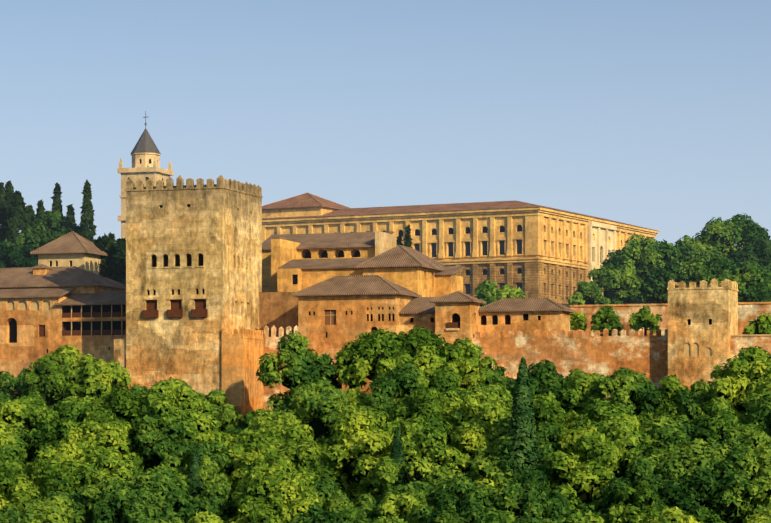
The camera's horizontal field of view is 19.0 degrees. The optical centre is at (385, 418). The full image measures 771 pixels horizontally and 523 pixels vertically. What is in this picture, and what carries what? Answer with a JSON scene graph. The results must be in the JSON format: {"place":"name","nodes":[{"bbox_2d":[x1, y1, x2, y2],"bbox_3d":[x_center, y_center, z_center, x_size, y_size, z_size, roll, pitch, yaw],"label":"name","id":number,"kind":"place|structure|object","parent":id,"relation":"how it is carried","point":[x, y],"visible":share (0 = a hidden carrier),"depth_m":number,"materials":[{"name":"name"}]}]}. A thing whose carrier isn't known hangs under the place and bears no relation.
{"place":"outdoors","nodes":[
{"label":"outdoors","id":0,"kind":"place"},
{"bbox_2d":[0,0,770,247],"label":"sky","id":1,"kind":"structure","parent":0,"point":[650,114],"materials":[{"name":"blue"}]},
{"bbox_2d":[266,216,642,263],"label":"palace","id":2,"kind":"structure","parent":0,"point":[518,225],"depth_m":455.46,"materials":[{"name":"beige stone"}]},
{"bbox_2d":[585,222,612,293],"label":"palace portal","id":3,"kind":"object","parent":2,"relation":"attached to","point":[602,244],"visible":0.27,"depth_m":473.56,"materials":[{"name":"beige stone"}]},
{"bbox_2d":[224,298,742,521],"bbox_3d":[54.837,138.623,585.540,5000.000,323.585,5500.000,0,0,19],"label":"ground","id":4,"kind":"structure","parent":0,"point":[568,305],"depth_m":429.34,"materials":[{"name":"soil"}]},
{"bbox_2d":[0,297,66,376],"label":"building","id":5,"kind":"structure","parent":4,"relation":"on","point":[29,330],"depth_m":367.89,"materials":[{"name":"paint"}]},
{"bbox_2d":[38,253,104,274],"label":"pavilion","id":6,"kind":"structure","parent":4,"relation":"on","point":[89,262],"depth_m":381.68,"materials":[{"name":"paint"}]},
{"bbox_2d":[59,304,125,394],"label":"gallery","id":7,"kind":"object","parent":4,"relation":"on","point":[97,347],"visible":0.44,"depth_m":364.98,"materials":[{"name":"stone"}]},
{"bbox_2d":[121,172,169,239],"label":"church tower","id":8,"kind":"structure","parent":4,"relation":"on","point":[146,176],"depth_m":496.12,"materials":[{"name":"stone"}]},
{"bbox_2d":[132,154,159,167],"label":"belfry drum","id":9,"kind":"object","parent":8,"relation":"on","point":[142,160],"visible":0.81,"depth_m":496.63,"materials":[{"name":"stone"}]},
{"bbox_2d":[126,188,261,398],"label":"stone tower","id":10,"kind":"structure","parent":4,"relation":"on","point":[223,226],"depth_m":351.46,"materials":[{"name":"stone"}]},
{"bbox_2d":[0,179,412,283],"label":"cypress","id":11,"kind":"object","parent":4,"relation":"on","point":[16,214],"visible":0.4,"depth_m":404.27,"materials":[{"name":"green plant"}]},
{"bbox_2d":[277,268,301,291],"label":"block","id":12,"kind":"structure","parent":4,"relation":"on","point":[289,280],"depth_m":371.33,"materials":[{"name":"paint"}]},
{"bbox_2d":[262,247,374,291],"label":"gallery","id":13,"kind":"object","parent":4,"relation":"on","point":[333,253],"visible":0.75,"depth_m":385.06,"materials":[{"name":"stone"}]},
{"bbox_2d":[298,294,412,403],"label":"building","id":14,"kind":"structure","parent":4,"relation":"on","point":[353,317],"depth_m":350.93,"materials":[{"name":"stone"}]},
{"bbox_2d":[188,356,540,497],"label":"cypress","id":15,"kind":"object","parent":4,"relation":"on","point":[527,415],"visible":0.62,"depth_m":298.94,"materials":[{"name":"green plant"}]},
{"bbox_2d":[0,224,767,495],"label":"trunks","id":16,"kind":"object","parent":4,"relation":"on","point":[645,332],"depth_m":335.80,"materials":[{"name":"brown plant"}]},
{"bbox_2d":[0,213,770,522],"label":"leaves","id":17,"kind":"object","parent":16,"relation":"attached to","point":[306,393],"visible":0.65,"depth_m":308.02,"materials":[{"name":"green plant"}]},
{"bbox_2d":[0,312,770,522],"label":"leaves","id":18,"kind":"object","parent":4,"relation":"on","point":[278,467],"visible":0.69,"depth_m":314.07,"materials":[{"name":"green plant"}]},
{"bbox_2d":[0,111,770,422],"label":"fortress","id":19,"kind":"structure","parent":4,"relation":"on","point":[244,350],"depth_m":353.92,"materials":[{"name":"stone"}]},
{"bbox_2d":[0,279,770,522],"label":"leaves","id":20,"kind":"object","parent":4,"relation":"on","point":[719,414],"visible":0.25,"depth_m":313.10,"materials":[{"name":"green plant"}]},
{"bbox_2d":[0,210,770,303],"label":"leaves","id":21,"kind":"object","parent":4,"relation":"on","point":[17,254],"visible":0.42,"depth_m":398.11,"materials":[{"name":"green plant"}]},
{"bbox_2d":[363,267,437,296],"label":"building","id":22,"kind":"structure","parent":4,"relation":"on","point":[419,280],"depth_m":365.24,"materials":[{"name":"paint"}]},
{"bbox_2d":[400,313,434,334],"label":"connecting building","id":23,"kind":"structure","parent":4,"relation":"on","point":[408,322],"depth_m":348.75,"materials":[{"name":"paint"}]},
{"bbox_2d":[435,302,479,345],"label":"tower","id":24,"kind":"structure","parent":4,"relation":"on","point":[465,315],"depth_m":344.06,"materials":[{"name":"paint"}]},
{"bbox_2d":[262,193,658,303],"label":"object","id":25,"kind":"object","parent":4,"relation":"on","point":[309,210],"visible":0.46,"depth_m":457.33,"materials":[{"name":"beige stone"}]},
{"bbox_2d":[479,311,569,337],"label":"wing","id":26,"kind":"structure","parent":4,"relation":"on","point":[549,322],"depth_m":345.85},
{"bbox_2d":[668,289,737,422],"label":"tower","id":27,"kind":"structure","parent":4,"relation":"on","point":[702,325],"depth_m":331.48,"materials":[{"name":"stone"}]},
{"bbox_2d":[444,262,642,300],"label":"lower facade wall","id":28,"kind":"structure","parent":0,"point":[501,272],"depth_m":451.98,"materials":[{"name":"brown stone"}]}
]}

